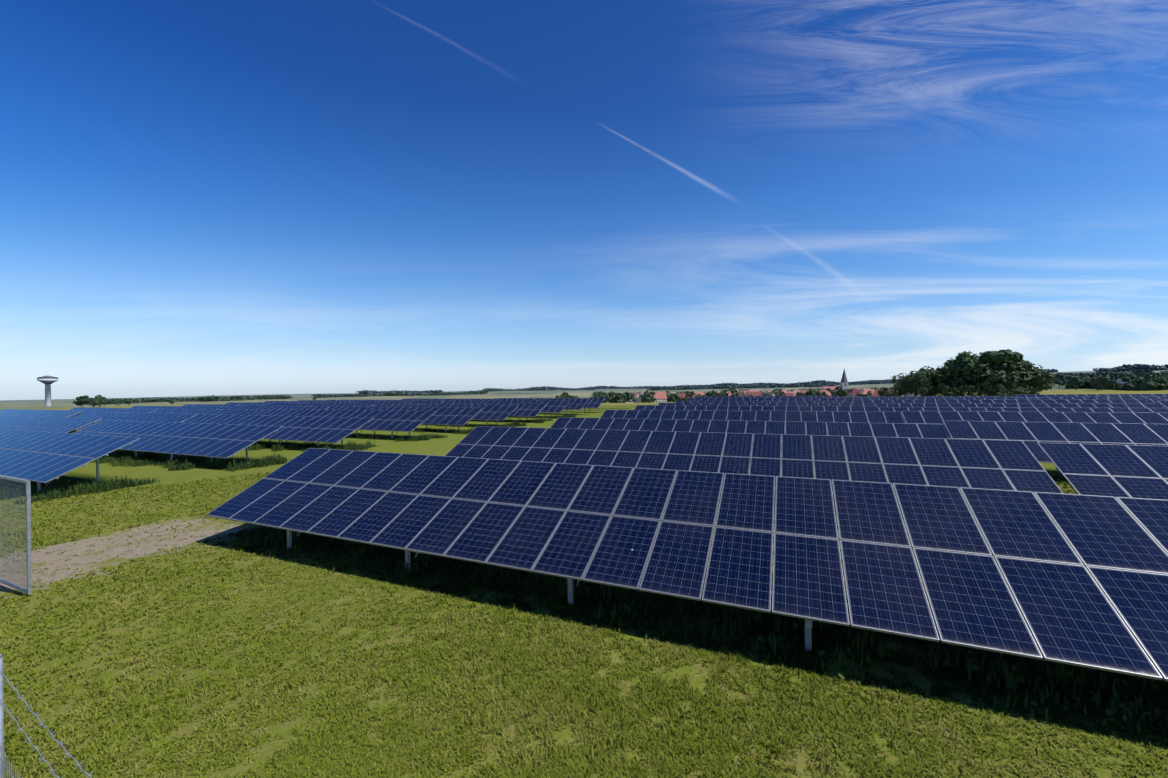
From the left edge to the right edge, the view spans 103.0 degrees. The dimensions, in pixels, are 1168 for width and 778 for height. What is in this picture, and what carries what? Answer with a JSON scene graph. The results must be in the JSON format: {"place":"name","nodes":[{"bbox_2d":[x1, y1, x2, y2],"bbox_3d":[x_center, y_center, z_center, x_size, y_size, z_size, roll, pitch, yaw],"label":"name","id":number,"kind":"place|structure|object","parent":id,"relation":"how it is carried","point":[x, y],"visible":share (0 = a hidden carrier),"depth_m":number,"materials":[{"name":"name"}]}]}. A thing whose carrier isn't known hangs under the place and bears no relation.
{"place":"outdoors","nodes":[
{"label":"outdoors","id":0,"kind":"place"},
{"bbox_2d":[0,370,1167,777],"bbox_3d":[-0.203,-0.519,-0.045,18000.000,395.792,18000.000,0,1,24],"label":"ground","id":1,"kind":"structure","parent":0,"point":[196,530],"depth_m":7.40,"materials":[{"name":"green plant"}]},
{"bbox_2d":[0,475,31,593],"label":"gate","id":2,"kind":"structure","parent":1,"relation":"on","point":[15,498],"depth_m":9.61,"materials":[{"name":"grey metal"}]},
{"bbox_2d":[0,409,82,416],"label":"solar table","id":3,"kind":"object","parent":1,"relation":"on","point":[40,413],"visible":0.38,"depth_m":53.18,"materials":[{"name":"blue glass"}]},
{"bbox_2d":[0,654,93,777],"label":"fence","id":4,"kind":"object","parent":1,"relation":"on","point":[2,764],"visible":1,"depth_m":3.11,"materials":[{"name":"grey metal"}]},
{"bbox_2d":[37,372,58,405],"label":"water tower","id":5,"kind":"structure","parent":1,"relation":"on","point":[47,380],"depth_m":560.85,"materials":[{"name":"concrete"}]},
{"bbox_2d":[0,415,100,432],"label":"solar table","id":6,"kind":"object","parent":1,"relation":"on","point":[51,424],"visible":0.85,"depth_m":37.58,"materials":[{"name":"blue glass"}]},
{"bbox_2d":[0,429,139,490],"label":"solar table","id":7,"kind":"object","parent":1,"relation":"on","point":[39,457],"visible":0.9,"depth_m":21.49,"materials":[{"name":"blue glass"}]},
{"bbox_2d":[69,407,156,416],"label":"solar table","id":8,"kind":"object","parent":1,"relation":"on","point":[136,410],"visible":0.27,"depth_m":59.59,"materials":[{"name":"blue glass"}]},
{"bbox_2d":[74,412,196,429],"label":"solar table","id":9,"kind":"object","parent":1,"relation":"on","point":[158,417],"visible":0.27,"depth_m":44.58,"materials":[{"name":"blue glass"}]},
{"bbox_2d":[131,406,215,412],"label":"solar table","id":10,"kind":"object","parent":1,"relation":"on","point":[171,407],"visible":0.25,"depth_m":66.06,"materials":[{"name":"blue glass"}]},
{"bbox_2d":[73,420,282,461],"bbox_3d":[-27.828,3.522,30.028,21.190,2.486,3.011,-1,0,24],"label":"solar table","id":11,"kind":"object","parent":1,"relation":"on","point":[206,440],"visible":0.88,"depth_m":28.37,"materials":[{"name":"blue glass"}]},
{"bbox_2d":[151,409,270,422],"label":"solar table","id":12,"kind":"object","parent":1,"relation":"on","point":[224,412],"visible":0.23,"depth_m":50.80,"materials":[{"name":"blue glass"}]},
{"bbox_2d":[183,404,265,406],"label":"solar table","id":13,"kind":"object","parent":1,"relation":"on","point":[206,405],"visible":0.19,"depth_m":72.53,"materials":[{"name":"blue glass"}]},
{"bbox_2d":[227,402,267,403],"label":"solar table","id":14,"kind":"object","parent":1,"relation":"on","point":[244,403],"visible":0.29,"depth_m":80.69,"materials":[{"name":"blue glass"}]},
{"bbox_2d":[214,406,328,409],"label":"solar table","id":15,"kind":"object","parent":1,"relation":"on","point":[258,407],"visible":0.23,"depth_m":57.66,"materials":[{"name":"blue glass"}]},
{"bbox_2d":[182,414,372,447],"bbox_3d":[-25.212,3.389,35.879,21.190,2.486,3.011,-1,0,24],"label":"solar table","id":16,"kind":"object","parent":1,"relation":"on","point":[318,429],"visible":0.54,"depth_m":33.82,"materials":[{"name":"blue glass"}]},
{"bbox_2d":[263,401,344,402],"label":"solar table","id":17,"kind":"object","parent":1,"relation":"on","point":[298,401],"visible":0.19,"depth_m":84.67,"materials":[{"name":"blue glass"}]},
{"bbox_2d":[264,403,374,406],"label":"solar table","id":18,"kind":"object","parent":1,"relation":"on","point":[320,404],"visible":0.15,"depth_m":62.88,"materials":[{"name":"blue glass"}]},
{"bbox_2d":[298,400,374,400],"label":"solar table","id":19,"kind":"object","parent":1,"relation":"on","point":[336,400],"visible":0.21,"depth_m":89.85,"materials":[{"name":"blue glass"}]},
{"bbox_2d":[263,409,436,437],"bbox_3d":[-22.607,3.194,41.819,21.190,2.486,3.011,-1,0,24],"label":"solar table","id":20,"kind":"object","parent":1,"relation":"on","point":[396,420],"visible":0.46,"depth_m":39.80,"materials":[{"name":"blue glass"}]},
{"bbox_2d":[309,402,410,406],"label":"solar table","id":21,"kind":"object","parent":1,"relation":"on","point":[368,402],"visible":0.23,"depth_m":67.37,"materials":[{"name":"blue glass"}]},
{"bbox_2d":[345,401,442,403],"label":"solar table","id":22,"kind":"object","parent":1,"relation":"on","point":[412,402],"visible":0.19,"depth_m":73.53,"materials":[{"name":"blue glass"}]},
{"bbox_2d":[325,406,482,431],"bbox_3d":[-19.991,3.142,47.706,21.190,2.486,3.011,-1,1,24],"label":"solar table","id":23,"kind":"object","parent":1,"relation":"on","point":[449,416],"visible":0.33,"depth_m":45.13,"materials":[{"name":"blue glass"}]},
{"bbox_2d":[375,400,468,402],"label":"solar table","id":24,"kind":"object","parent":1,"relation":"on","point":[422,400],"visible":0.15,"depth_m":80.87,"materials":[{"name":"blue glass"}]},
{"bbox_2d":[402,399,470,400],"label":"solar table","id":25,"kind":"object","parent":1,"relation":"on","point":[436,399],"visible":0.15,"depth_m":87.69,"materials":[{"name":"blue glass"}]},
{"bbox_2d":[373,404,518,425],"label":"solar table","id":26,"kind":"object","parent":1,"relation":"on","point":[495,412],"visible":0.31,"depth_m":50.81,"materials":[{"name":"blue glass"}]},
{"bbox_2d":[413,403,546,421],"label":"solar table","id":27,"kind":"object","parent":1,"relation":"on","point":[521,410],"visible":0.42,"depth_m":56.67,"materials":[{"name":"blue glass"}]},
{"bbox_2d":[443,401,569,417],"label":"solar table","id":28,"kind":"object","parent":1,"relation":"on","point":[551,407],"visible":0.38,"depth_m":62.78,"materials":[{"name":"blue glass"}]},
{"bbox_2d":[470,399,588,413],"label":"solar table","id":29,"kind":"object","parent":1,"relation":"on","point":[575,404],"visible":0.4,"depth_m":69.20,"materials":[{"name":"blue glass"}]},
{"bbox_2d":[494,398,604,412],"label":"solar table","id":30,"kind":"object","parent":1,"relation":"on","point":[593,403],"visible":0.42,"depth_m":74.28,"materials":[{"name":"blue glass"}]},
{"bbox_2d":[0,413,1167,734],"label":"tall weeds","id":31,"kind":"object","parent":1,"relation":"on","point":[62,487],"depth_m":8.92,"materials":[{"name":"green plant"}]},
{"bbox_2d":[72,363,1167,404],"bbox_3d":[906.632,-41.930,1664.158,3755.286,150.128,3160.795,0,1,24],"label":"trees","id":32,"kind":"object","parent":1,"relation":"on","point":[1149,385],"visible":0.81,"depth_m":1282.27,"materials":[{"name":"green plant"}]},
{"bbox_2d":[206,448,1167,680],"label":"solar table","id":33,"kind":"object","parent":1,"relation":"on","point":[1049,596],"visible":1,"depth_m":7.87,"materials":[{"name":"blue glass"}]},
{"bbox_2d":[550,417,948,463],"bbox_3d":[7.389,3.079,25.922,21.190,2.486,3.011,-1,0,24],"label":"solar table","id":34,"kind":"object","parent":1,"relation":"on","point":[905,430],"visible":0.38,"depth_m":25.72,"materials":[{"name":"blue glass"}]},
{"bbox_2d":[601,410,904,436],"bbox_3d":[10.956,2.913,34.088,21.190,2.486,3.011,-1,0,24],"label":"solar table","id":35,"kind":"object","parent":1,"relation":"on","point":[844,416],"visible":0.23,"depth_m":33.91,"materials":[{"name":"blue glass"}]},
{"bbox_2d":[445,426,1063,494],"bbox_3d":[3.708,3.016,17.745,21.190,2.486,3.011,-1,0,24],"label":"solar table","id":36,"kind":"object","parent":1,"relation":"on","point":[1014,465],"visible":0.77,"depth_m":16.46,"materials":[{"name":"blue glass"}]},
{"bbox_2d":[635,405,878,423],"bbox_3d":[14.567,2.805,42.243,21.190,2.486,3.011,-1,0,24],"label":"solar table","id":37,"kind":"object","parent":1,"relation":"on","point":[756,408],"visible":0.25,"depth_m":42.74,"materials":[{"name":"blue glass"}]},
{"bbox_2d":[658,403,862,410],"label":"solar table","id":38,"kind":"object","parent":1,"relation":"on","point":[810,404],"visible":0.17,"depth_m":50.43,"materials":[{"name":"blue glass"}]},
{"bbox_2d":[675,401,851,403],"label":"solar table","id":39,"kind":"object","parent":1,"relation":"on","point":[747,402],"visible":0.21,"depth_m":59.39,"materials":[{"name":"blue glass"}]},
{"bbox_2d":[688,397,844,402],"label":"solar table","id":40,"kind":"object","parent":1,"relation":"on","point":[773,399],"visible":0.27,"depth_m":67.16,"materials":[{"name":"blue glass"}]},
{"bbox_2d":[699,396,837,398],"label":"solar table","id":41,"kind":"object","parent":1,"relation":"on","point":[811,397],"visible":0.12,"depth_m":75.89,"materials":[{"name":"blue glass"}]},
{"bbox_2d":[822,369,847,389],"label":"church","id":42,"kind":"structure","parent":1,"relation":"on","point":[844,383],"depth_m":560.67,"materials":[{"name":"tile"}]},
{"bbox_2d":[604,377,1131,402],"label":"village","id":43,"kind":"object","parent":1,"relation":"on","point":[660,396],"visible":0.15,"depth_m":441.74,"materials":[{"name":"tile"}]},
{"bbox_2d":[844,396,1015,404],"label":"solar table","id":44,"kind":"object","parent":1,"relation":"on","point":[870,397],"visible":0.15,"depth_m":67.06,"materials":[{"name":"blue glass"}]},
{"bbox_2d":[845,397,1048,402],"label":"solar table","id":45,"kind":"object","parent":1,"relation":"on","point":[849,399],"visible":0.17,"depth_m":59.15,"materials":[{"name":"blue glass"}]},
{"bbox_2d":[888,349,1054,396],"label":"tree group","id":46,"kind":"object","parent":1,"relation":"on","point":[954,374],"depth_m":173.79},
{"bbox_2d":[853,399,1096,405],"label":"solar table","id":47,"kind":"object","parent":1,"relation":"on","point":[993,401],"visible":0.25,"depth_m":50.10,"materials":[{"name":"blue glass"}]},
{"bbox_2d":[863,403,1162,411],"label":"solar table","id":48,"kind":"object","parent":1,"relation":"on","point":[1086,405],"visible":0.23,"depth_m":41.86,"materials":[{"name":"blue glass"}]},
{"bbox_2d":[879,407,1167,423],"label":"solar table","id":49,"kind":"object","parent":1,"relation":"on","point":[1006,409],"visible":0.25,"depth_m":35.26,"materials":[{"name":"blue glass"}]},
{"bbox_2d":[902,411,1167,438],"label":"solar table","id":50,"kind":"object","parent":1,"relation":"on","point":[924,417],"visible":0.38,"depth_m":27.88,"materials":[{"name":"blue glass"}]},
{"bbox_2d":[943,421,1167,462],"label":"solar table","id":51,"kind":"object","parent":1,"relation":"on","point":[1030,435],"visible":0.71,"depth_m":20.39,"materials":[{"name":"blue glass"}]},
{"bbox_2d":[1016,394,1167,398],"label":"solar table","id":52,"kind":"object","parent":1,"relation":"on","point":[1094,395],"visible":0.31,"depth_m":59.89,"materials":[{"name":"blue glass"}]},
{"bbox_2d":[1037,442,1167,499],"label":"solar table","id":53,"kind":"object","parent":1,"relation":"on","point":[1132,471],"visible":0.81,"depth_m":13.12,"materials":[{"name":"blue glass"}]},
{"bbox_2d":[1049,396,1167,400],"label":"solar table","id":54,"kind":"object","parent":1,"relation":"on","point":[1152,397],"visible":0.19,"depth_m":52.61,"materials":[{"name":"blue glass"}]},
{"bbox_2d":[1094,399,1167,407],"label":"solar table","id":55,"kind":"object","parent":1,"relation":"on","point":[1127,401],"visible":0.31,"depth_m":45.60,"materials":[{"name":"blue glass"}]},
{"bbox_2d":[1158,401,1167,407],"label":"solar panel","id":56,"kind":"object","parent":1,"relation":"on","point":[1164,403],"visible":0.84,"depth_m":38.41,"materials":[{"name":"blue glass"}]},
{"bbox_2d":[0,0,1167,399],"label":"sky","id":57,"kind":"structure","parent":0,"point":[198,197],"materials":[{"name":"blue"}]},
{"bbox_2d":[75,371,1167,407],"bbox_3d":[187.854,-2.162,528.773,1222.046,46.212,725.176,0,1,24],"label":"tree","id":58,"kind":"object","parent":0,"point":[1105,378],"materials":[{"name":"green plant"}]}
]}

